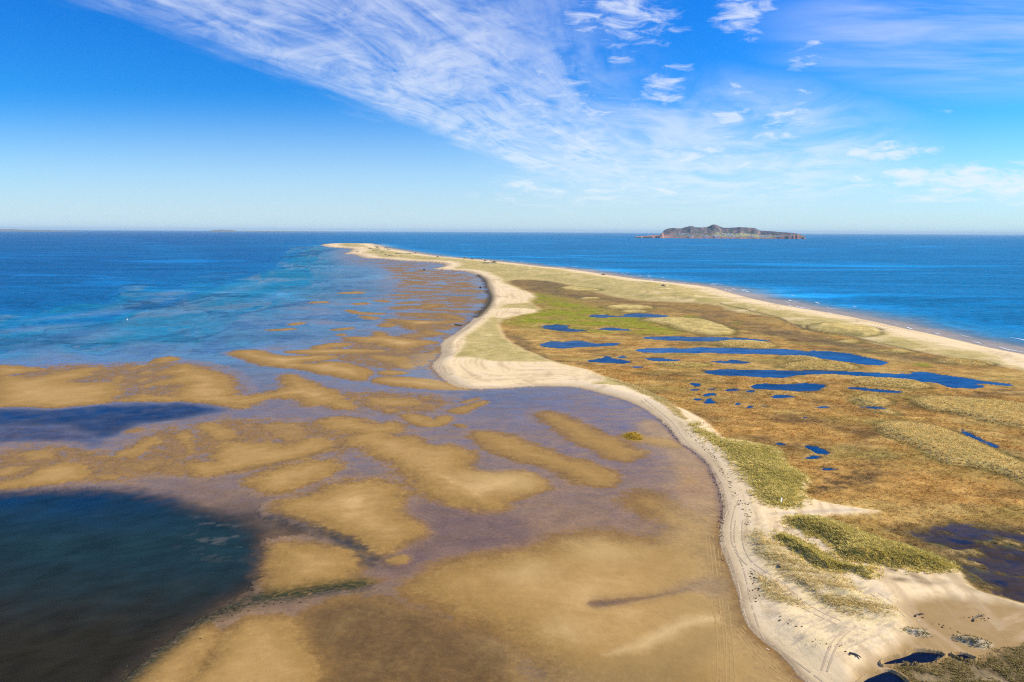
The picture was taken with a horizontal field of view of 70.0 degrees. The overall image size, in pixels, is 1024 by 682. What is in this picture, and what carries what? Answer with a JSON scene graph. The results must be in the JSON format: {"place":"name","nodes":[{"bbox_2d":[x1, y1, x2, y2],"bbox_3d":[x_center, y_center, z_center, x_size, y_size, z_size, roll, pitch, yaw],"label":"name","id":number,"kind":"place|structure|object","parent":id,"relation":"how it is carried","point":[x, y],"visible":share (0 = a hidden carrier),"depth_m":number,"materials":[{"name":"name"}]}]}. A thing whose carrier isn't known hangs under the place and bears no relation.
{"place":"outdoors","nodes":[
{"label":"outdoors","id":0,"kind":"place"},
{"bbox_2d":[0,229,80,231],"bbox_3d":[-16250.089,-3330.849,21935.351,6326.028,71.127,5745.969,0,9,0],"label":"distant hills","id":1,"kind":"structure","parent":0,"point":[36,230],"depth_m":21810.81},
{"bbox_2d":[210,230,237,231],"bbox_3d":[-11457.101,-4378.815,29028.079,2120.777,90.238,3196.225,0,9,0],"label":"distant hills","id":2,"kind":"structure","parent":0,"point":[223,231],"depth_m":27803.31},
{"bbox_2d":[0,239,516,681],"bbox_3d":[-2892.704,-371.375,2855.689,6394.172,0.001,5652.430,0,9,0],"label":"lagoon water","id":3,"kind":"structure","parent":0,"point":[103,585],"depth_m":278.13,"materials":[{"name":"blue liquid"}]},
{"bbox_2d":[121,590,330,680],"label":"seaweed","id":4,"kind":"object","parent":3,"relation":"on","point":[235,607],"visible":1,"depth_m":133.20,"materials":[{"name":"plant"}]},
{"bbox_2d":[242,231,326,231],"bbox_3d":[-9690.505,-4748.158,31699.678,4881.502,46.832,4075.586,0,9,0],"label":"distant hills","id":5,"kind":"structure","parent":0,"point":[284,231],"depth_m":30456.87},
{"bbox_2d":[0,246,1023,681],"bbox_3d":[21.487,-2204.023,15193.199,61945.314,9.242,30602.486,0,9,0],"label":"tidal flat","id":6,"kind":"structure","parent":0,"point":[406,502],"depth_m":192.75,"materials":[{"name":"brown sand"}]},
{"bbox_2d":[624,432,643,439],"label":"islet sedge","id":7,"kind":"object","parent":6,"relation":"on","point":[634,434],"visible":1,"depth_m":251.84,"materials":[{"name":"plant"}]},
{"bbox_2d":[0,230,1023,345],"bbox_3d":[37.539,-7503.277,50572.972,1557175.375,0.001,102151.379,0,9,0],"label":"sea","id":8,"kind":"structure","parent":0,"point":[970,284],"depth_m":1867.66,"materials":[{"name":"liquid"}]},
{"bbox_2d":[484,259,1022,351],"bbox_3d":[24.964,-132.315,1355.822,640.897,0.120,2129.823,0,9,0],"label":"surf foam","id":9,"kind":"object","parent":8,"relation":"on","point":[809,308],"visible":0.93,"depth_m":711.37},
{"bbox_2d":[0,0,1023,234],"label":"sky","id":10,"kind":"structure","parent":0,"point":[614,116],"materials":[{"name":"blue"}]},
{"bbox_2d":[542,324,586,331],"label":"pond","id":11,"kind":"structure","parent":0,"point":[559,327],"depth_m":530.02,"materials":[{"name":"liquid"}]},
{"bbox_2d":[540,341,619,348],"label":"pond","id":12,"kind":"structure","parent":0,"point":[561,345],"depth_m":455.06,"materials":[{"name":"liquid"}]},
{"bbox_2d":[588,356,629,363],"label":"pond","id":13,"kind":"structure","parent":0,"point":[607,359],"depth_m":398.87,"materials":[{"name":"liquid"}]},
{"bbox_2d":[598,328,628,330],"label":"pond","id":14,"kind":"structure","parent":0,"point":[613,329],"depth_m":526.30,"materials":[{"name":"liquid"}]},
{"bbox_2d":[589,313,667,317],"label":"pond","id":15,"kind":"structure","parent":0,"point":[639,315],"depth_m":613.65,"materials":[{"name":"liquid"}]},
{"bbox_2d":[645,358,677,361],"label":"pond","id":16,"kind":"structure","parent":0,"point":[658,359],"depth_m":402.99,"materials":[{"name":"liquid"}]},
{"bbox_2d":[322,243,1023,681],"bbox_3d":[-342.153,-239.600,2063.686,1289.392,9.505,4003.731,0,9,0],"label":"sand beach","id":17,"kind":"structure","parent":0,"point":[950,601],"depth_m":145.50,"materials":[{"name":"beige sand"}]},
{"bbox_2d":[609,379,901,619],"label":"sparse marram","id":18,"kind":"object","parent":17,"relation":"on","point":[770,542],"visible":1,"depth_m":146.41,"materials":[{"name":"plant"}]},
{"bbox_2d":[864,672,903,681],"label":"tidal pool","id":19,"kind":"structure","parent":17,"relation":"on","point":[886,677],"depth_m":115.23,"materials":[{"name":"liquid"}]},
{"bbox_2d":[884,652,941,663],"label":"tidal pool","id":20,"kind":"structure","parent":17,"relation":"on","point":[921,657],"depth_m":120.70,"materials":[{"name":"liquid"}]},
{"bbox_2d":[972,613,983,620],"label":"driftwood","id":21,"kind":"object","parent":17,"relation":"on","point":[975,617],"visible":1,"depth_m":133.33,"materials":[{"name":"brown wood"}]},
{"bbox_2d":[436,318,918,681],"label":"sand track","id":22,"kind":"structure","parent":0,"point":[827,652],"depth_m":145.65,"materials":[{"name":"beige sand"}]},
{"bbox_2d":[338,243,1023,681],"bbox_3d":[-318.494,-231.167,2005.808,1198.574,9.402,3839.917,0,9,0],"label":"dune ridge","id":23,"kind":"structure","parent":0,"point":[486,339],"depth_m":484.53,"materials":[{"name":"beige sand"}]},
{"bbox_2d":[681,419,962,579],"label":"dune grass","id":24,"kind":"structure","parent":23,"relation":"on","point":[761,450],"depth_m":169.62,"materials":[{"name":"green plant"}]},
{"bbox_2d":[657,419,1000,656],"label":"seaweed wrack","id":25,"kind":"object","parent":23,"relation":"on","point":[749,524],"visible":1,"depth_m":180.86,"materials":[{"name":"brown plant"}]},
{"bbox_2d":[890,626,1023,681],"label":"sedge","id":26,"kind":"object","parent":23,"relation":"on","point":[961,668],"visible":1,"depth_m":118.20,"materials":[{"name":"brown plant"}]},
{"bbox_2d":[644,336,769,340],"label":"pond","id":27,"kind":"structure","parent":0,"point":[674,338],"depth_m":482.75,"materials":[{"name":"liquid"}]},
{"bbox_2d":[703,399,714,403],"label":"pond","id":28,"kind":"structure","parent":0,"point":[709,401],"depth_m":301.75,"materials":[{"name":"liquid"}]},
{"bbox_2d":[634,224,805,238],"bbox_3d":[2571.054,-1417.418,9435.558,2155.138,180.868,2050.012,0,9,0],"label":"island","id":29,"kind":"structure","parent":0,"point":[713,230],"depth_m":9343.45,"materials":[{"name":"grey stone"}]},
{"bbox_2d":[650,437,791,681],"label":"wet sand track","id":30,"kind":"structure","parent":0,"point":[726,634],"depth_m":126.35,"materials":[{"name":"brown sand"}]},
{"bbox_2d":[711,360,748,363],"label":"pond","id":31,"kind":"structure","parent":0,"point":[737,361],"depth_m":397.63,"materials":[{"name":"liquid"}]},
{"bbox_2d":[498,280,1023,602],"bbox_3d":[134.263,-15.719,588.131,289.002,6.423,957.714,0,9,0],"label":"marsh","id":32,"kind":"structure","parent":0,"point":[572,307],"depth_m":306.25,"materials":[{"name":"brown plant"}]},
{"bbox_2d":[564,364,1023,596],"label":"marsh grass","id":33,"kind":"structure","parent":32,"relation":"on","point":[811,426],"depth_m":257.53,"materials":[{"name":"brown plant"}]},
{"bbox_2d":[662,340,1023,481],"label":"hummock grass","id":34,"kind":"structure","parent":32,"relation":"on","point":[936,404],"depth_m":282.89,"materials":[{"name":"plant"}]},
{"bbox_2d":[636,347,886,365],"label":"pond","id":35,"kind":"structure","parent":0,"point":[843,357],"depth_m":427.81,"materials":[{"name":"liquid"}]},
{"bbox_2d":[771,395,793,397],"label":"pond","id":36,"kind":"structure","parent":0,"point":[781,396],"depth_m":313.42,"materials":[{"name":"liquid"}]},
{"bbox_2d":[750,383,824,390],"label":"pond","id":37,"kind":"structure","parent":0,"point":[799,387],"depth_m":333.52,"materials":[{"name":"liquid"}]},
{"bbox_2d":[806,455,819,458],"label":"pond","id":38,"kind":"structure","parent":0,"point":[814,457],"depth_m":228.50,"materials":[{"name":"liquid"}]},
{"bbox_2d":[805,446,828,454],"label":"pond","id":39,"kind":"structure","parent":0,"point":[815,449],"depth_m":235.91,"materials":[{"name":"liquid"}]},
{"bbox_2d":[704,369,1011,388],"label":"pond","id":40,"kind":"structure","parent":0,"point":[953,381],"depth_m":361.09,"materials":[{"name":"liquid"}]},
{"bbox_2d":[860,406,885,408],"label":"pond","id":41,"kind":"structure","parent":0,"point":[873,407],"depth_m":294.43,"materials":[{"name":"liquid"}]},
{"bbox_2d":[848,387,900,392],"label":"pond","id":42,"kind":"structure","parent":0,"point":[872,390],"depth_m":326.51,"materials":[{"name":"liquid"}]},
{"bbox_2d":[926,525,1023,600],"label":"marsh water","id":43,"kind":"structure","parent":0,"point":[1014,589],"depth_m":159.02,"materials":[{"name":"blue liquid"}]},
{"bbox_2d":[962,429,998,447],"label":"pond","id":44,"kind":"structure","parent":0,"point":[979,439],"depth_m":249.42,"materials":[{"name":"liquid"}]}
]}

